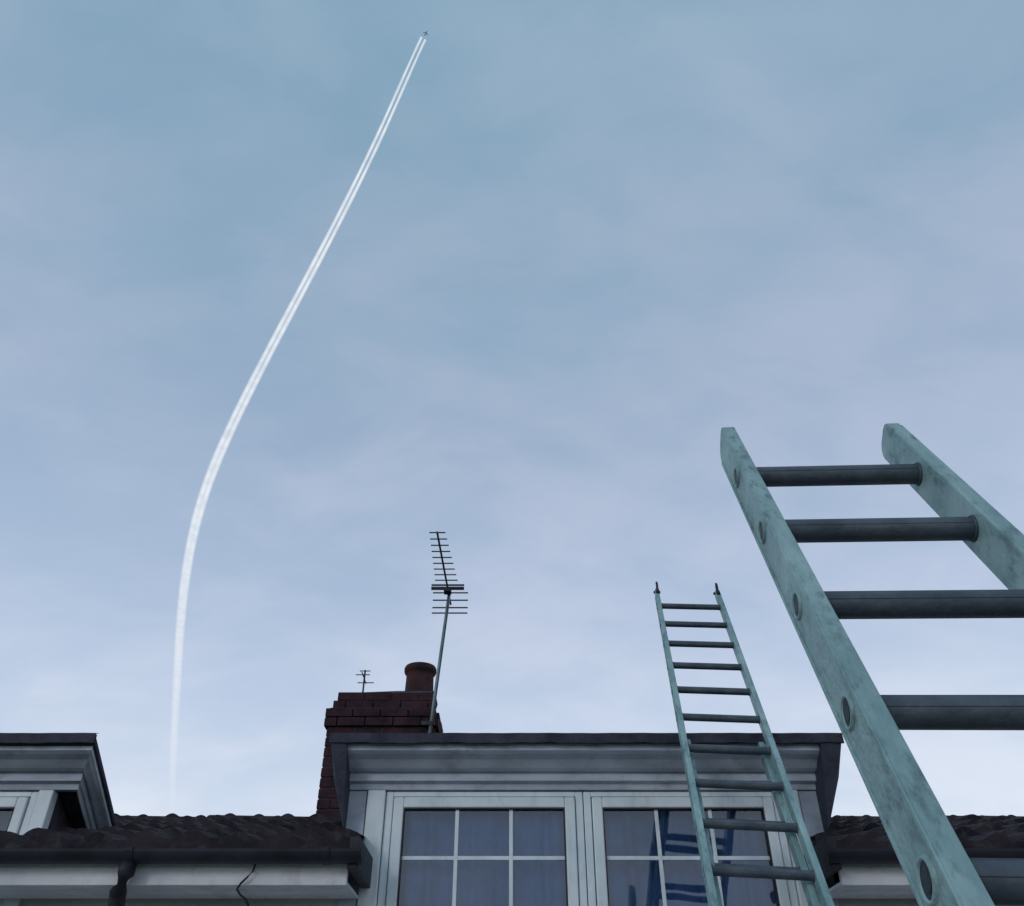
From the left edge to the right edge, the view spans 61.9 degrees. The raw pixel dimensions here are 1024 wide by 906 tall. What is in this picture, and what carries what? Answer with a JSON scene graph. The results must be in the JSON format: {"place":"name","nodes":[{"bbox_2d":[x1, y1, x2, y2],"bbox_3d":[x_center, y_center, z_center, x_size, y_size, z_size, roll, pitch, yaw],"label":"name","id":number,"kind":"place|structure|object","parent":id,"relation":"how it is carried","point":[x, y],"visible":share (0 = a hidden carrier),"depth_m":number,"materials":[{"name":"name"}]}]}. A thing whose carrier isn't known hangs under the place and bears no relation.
{"place":"outdoors","nodes":[
{"label":"outdoors","id":0,"kind":"place"},
{"bbox_2d":[0,810,12,830],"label":"neighbour window right curtain","id":1,"kind":"object","parent":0,"point":[5,816],"depth_m":4.25,"materials":[{"name":"fabric"}]},
{"bbox_2d":[0,792,38,905],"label":"neighbour window right outer frame","id":2,"kind":"object","parent":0,"point":[32,796],"visible":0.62,"depth_m":4.20,"materials":[{"name":"white wood"}]},
{"bbox_2d":[0,797,29,833],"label":"neighbour window right sash","id":3,"kind":"object","parent":2,"relation":"in","point":[20,805],"visible":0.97,"depth_m":4.17,"materials":[{"name":"white wood"}]},
{"bbox_2d":[0,808,14,830],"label":"window frame","id":4,"kind":"object","parent":3,"relation":"attached to","point":[11,815],"visible":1,"depth_m":4.17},
{"bbox_2d":[2,790,57,905],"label":"neighbour corner board","id":5,"kind":"object","parent":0,"point":[43,809],"visible":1,"depth_m":4.16,"materials":[{"name":"white wood"}]},
{"bbox_2d":[48,792,69,829],"bbox_3d":[-2.300,2.043,4.314,0.060,0.530,0.550,0,-37,0],"label":"neighbour dormer cheek","id":6,"kind":"object","parent":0,"point":[60,810],"visible":0.22,"depth_m":4.29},
{"bbox_2d":[49,797,64,829],"bbox_3d":[-2.276,1.990,4.302,0.028,0.400,0.366,0,-37,0],"label":"neighbour cheek lead","id":7,"kind":"object","parent":6,"relation":"attached to","point":[53,816],"visible":0.11,"depth_m":4.25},
{"bbox_2d":[0,739,116,828],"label":"neighbour dormer roof slab","id":8,"kind":"structure","parent":6,"relation":"on","point":[70,801],"depth_m":4.31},
{"bbox_2d":[0,733,98,743],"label":"neighbour dormer drip edge","id":9,"kind":"object","parent":8,"relation":"attached to","point":[27,738],"visible":1,"depth_m":4.17,"materials":[{"name":"grey metal"}]},
{"bbox_2d":[0,813,362,847],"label":"roof tiles","id":10,"kind":"object","parent":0,"point":[203,831],"visible":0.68,"depth_m":3.90,"materials":[{"name":"brown tile"}]},
{"bbox_2d":[174,37,425,697],"bbox_3d":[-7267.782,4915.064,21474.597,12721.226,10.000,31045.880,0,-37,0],"label":"contrail","id":11,"kind":"object","parent":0,"point":[194,534],"visible":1,"depth_m":13753.40,"materials":[{"name":"white"}]},
{"bbox_2d":[317,693,434,809],"bbox_3d":[-1.005,2.633,6.530,0.818,1.455,0.588,0,-37,0],"label":"chimney mortar","id":12,"kind":"object","parent":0,"point":[332,787],"visible":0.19,"depth_m":6.56,"materials":[{"name":"grey concrete"}]},
{"bbox_2d":[398,810,566,905],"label":"dormer window left curtain","id":13,"kind":"object","parent":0,"point":[483,882],"depth_m":4.13,"materials":[{"name":"fabric"}]},
{"bbox_2d":[377,792,587,905],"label":"dormer window left outer frame","id":14,"kind":"object","parent":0,"point":[581,862],"visible":0.87,"depth_m":4.15,"materials":[{"name":"white wood"}]},
{"bbox_2d":[386,797,578,905],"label":"dormer window left sash","id":15,"kind":"object","parent":14,"relation":"in","point":[402,803],"visible":0.98,"depth_m":4.17,"materials":[{"name":"white wood"}]},
{"bbox_2d":[396,808,567,905],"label":"window frame","id":16,"kind":"object","parent":15,"relation":"attached to","point":[404,809],"visible":1,"depth_m":4.17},
{"bbox_2d":[402,810,564,905],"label":"dormer window left glazing bars","id":17,"kind":"object","parent":15,"relation":"attached to","point":[456,857],"visible":1,"depth_m":4.05,"materials":[{"name":"white wood"}]},
{"bbox_2d":[0,0,1023,816],"label":"sky","id":18,"kind":"structure","parent":0,"point":[581,244],"materials":[{"name":"blue"}]},
{"bbox_2d":[357,790,817,905],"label":"dormer window posts","id":19,"kind":"object","parent":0,"point":[374,822],"visible":0.58,"depth_m":4.08,"materials":[{"name":"white wood"}]},
{"bbox_2d":[348,744,819,791],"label":"dormer cornice","id":20,"kind":"structure","parent":19,"relation":"on","point":[523,767],"depth_m":4.21,"materials":[{"name":"white wood"}]},
{"bbox_2d":[349,742,817,743],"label":"dormer roof slab","id":21,"kind":"structure","parent":20,"relation":"on","point":[577,743],"depth_m":4.20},
{"bbox_2d":[329,733,843,743],"bbox_3d":[0.362,1.397,4.184,2.507,0.059,0.036,0,-37,0],"label":"dormer drip edge","id":22,"kind":"object","parent":21,"relation":"attached to","point":[563,738],"visible":0.94,"depth_m":4.17,"materials":[{"name":"grey metal"}]},
{"bbox_2d":[337,791,839,905],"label":"dormer corner boards","id":23,"kind":"object","parent":19,"relation":"attached to","point":[809,805],"visible":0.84,"depth_m":4.15,"materials":[{"name":"white wood"}]},
{"bbox_2d":[582,792,798,905],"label":"dormer window right outer frame","id":24,"kind":"object","parent":19,"relation":"attached to","point":[589,857],"visible":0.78,"depth_m":4.15,"materials":[{"name":"white wood"}]},
{"bbox_2d":[591,797,790,905],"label":"dormer window right sash","id":25,"kind":"object","parent":24,"relation":"in","point":[598,804],"visible":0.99,"depth_m":4.17,"materials":[{"name":"white wood"}]},
{"bbox_2d":[607,810,769,905],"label":"window muntins","id":26,"kind":"object","parent":25,"relation":"attached to","point":[660,857],"visible":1,"depth_m":4.05,"materials":[{"name":"white wood"}]},
{"bbox_2d":[602,808,779,905],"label":"dormer window right gasket","id":27,"kind":"object","parent":25,"relation":"attached to","point":[771,861],"visible":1,"depth_m":4.17,"materials":[{"name":"black rubber"}]},
{"bbox_2d":[604,810,776,905],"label":"dormer window right curtain","id":28,"kind":"object","parent":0,"point":[632,882],"depth_m":4.13,"materials":[{"name":"fabric"}]},
{"bbox_2d":[811,814,1023,847],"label":"roof tiles","id":29,"kind":"object","parent":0,"point":[974,831],"visible":0.45,"depth_m":3.97,"materials":[{"name":"brown tile"}]},
{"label":"garden patio","id":30,"kind":"structure","parent":0,"visible":0},
{"bbox_2d":[654,581,834,905],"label":"extension ladder","id":31,"kind":"object","parent":30,"relation":"on","point":[712,870],"visible":1,"depth_m":3.68,"materials":[{"name":"weathered fibreglass"},{"name":"aluminium"},{"name":"black rubber"}]},
{"bbox_2d":[720,423,1023,905],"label":"extension ladder","id":32,"kind":"object","parent":30,"relation":"on","point":[939,866],"visible":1,"depth_m":1.34,"materials":[{"name":"weathered fibreglass"},{"name":"aluminium"},{"name":"black rubber"}]},
{"bbox_3d":[-4.000,9.301,18.034,12.400,1.750,6.600,0,-37,0],"label":"roof","id":33,"kind":"object","parent":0,"visible":0},
{"bbox_2d":[356,670,373,691],"bbox_3d":[-3.610,6.983,19.718,0.400,4.180,0.700,0,-37,0],"label":"tv antenna","id":34,"kind":"object","parent":33,"relation":"on","point":[364,682],"visible":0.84,"depth_m":20.85,"materials":[{"name":"metal"}]},
{"label":"ground","id":35,"kind":"structure","parent":0,"visible":0},
{"bbox_2d":[21,883,1010,905],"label":"walls","id":36,"kind":"structure","parent":35,"relation":"on","point":[327,902],"depth_m":3.94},
{"bbox_2d":[0,746,111,829],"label":"neighbour dormer cornice","id":37,"kind":"structure","parent":36,"relation":"on","point":[54,768],"depth_m":4.22,"materials":[{"name":"white wood"}]},
{"bbox_2d":[108,860,136,905],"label":"downpipe","id":38,"kind":"object","parent":36,"relation":"attached to","point":[118,891],"visible":0.99,"depth_m":3.59,"materials":[{"name":"plastic"}]},
{"bbox_2d":[236,864,255,905],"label":"telephone wire","id":39,"kind":"object","parent":36,"relation":"attached to","point":[238,891],"visible":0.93,"depth_m":3.65,"materials":[{"name":"black rubber"}]},
{"bbox_2d":[834,872,839,882],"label":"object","id":40,"kind":"object","parent":36,"relation":"on","point":[836,878],"depth_m":6.66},
{"bbox_2d":[0,847,364,864],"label":"gutter","id":41,"kind":"object","parent":40,"relation":"attached to","point":[325,855],"visible":0.96,"depth_m":3.61,"materials":[{"name":"plastic"}]},
{"bbox_2d":[331,743,349,827],"bbox_3d":[-0.843,2.068,4.747,0.081,0.370,1.728,0,-37,0],"label":"dormer side barge","id":42,"kind":"object","parent":40,"relation":"attached to","point":[341,769],"visible":0.36,"depth_m":4.13,"materials":[{"name":"wood"}]},
{"bbox_2d":[316,692,442,816],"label":"chimney bricks","id":43,"kind":"object","parent":40,"relation":"on","point":[363,708],"visible":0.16,"depth_m":6.59,"materials":[{"name":"brown brick"}]},
{"bbox_2d":[364,691,437,707],"bbox_3d":[-0.990,2.027,6.987,0.740,0.057,0.480,0,-37,0],"label":"chimney flaunching","id":44,"kind":"object","parent":43,"relation":"on","point":[432,692],"visible":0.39,"depth_m":6.86,"materials":[{"name":"grey concrete"}]},
{"bbox_2d":[404,662,436,690],"bbox_3d":[-0.765,1.918,7.069,0.270,0.305,0.270,0,-37,0],"label":"chimney pot","id":45,"kind":"object","parent":44,"relation":"on","point":[420,676],"visible":0.68,"depth_m":7.02,"materials":[{"name":"brown ceramic"}]},
{"bbox_2d":[421,531,467,732],"bbox_3d":[-0.538,1.564,6.353,0.324,1.751,1.170,0,-37,0],"label":"tv antenna","id":46,"kind":"object","parent":43,"relation":"attached to","point":[429,725],"visible":0.88,"depth_m":6.88,"materials":[{"name":"metal"}]},
{"bbox_2d":[0,864,909,885],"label":"fascia","id":47,"kind":"structure","parent":40,"relation":"attached to","point":[276,875],"depth_m":3.65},
{"bbox_2d":[0,882,915,898],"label":"soffit boards","id":48,"kind":"object","parent":47,"relation":"attached to","point":[838,891],"visible":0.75,"depth_m":3.80,"materials":[{"name":"white wood"}]},
{"bbox_2d":[820,847,1023,864],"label":"gutter","id":49,"kind":"object","parent":47,"relation":"attached to","point":[828,855],"visible":0.62,"depth_m":3.61,"materials":[{"name":"plastic"}]},
{"bbox_2d":[115,815,1023,819],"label":"ridge tiles","id":50,"kind":"object","parent":40,"relation":"on","point":[290,818],"visible":0.11,"depth_m":6.03,"materials":[{"name":"tile"}]},
{"bbox_2d":[347,837,841,887],"bbox_3d":[0.350,1.835,3.823,2.100,0.130,0.415,0,-37,0],"label":"verge return board","id":51,"kind":"object","parent":40,"relation":"attached to","point":[360,874],"visible":0.65,"depth_m":3.72,"materials":[{"name":"plastic"}]},
{"bbox_3d":[0.350,2.271,4.737,2.300,0.675,1.500,0,-37,0],"label":"dormer","id":52,"kind":"object","parent":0,"visible":0},
{"bbox_2d":[815,742,840,830],"bbox_3d":[1.555,2.068,4.747,0.106,0.370,1.728,0,-37,0],"label":"dormer side barge","id":53,"kind":"object","parent":52,"relation":"attached to","point":[827,770],"visible":0.36,"depth_m":4.13,"materials":[{"name":"wood"}]}
]}

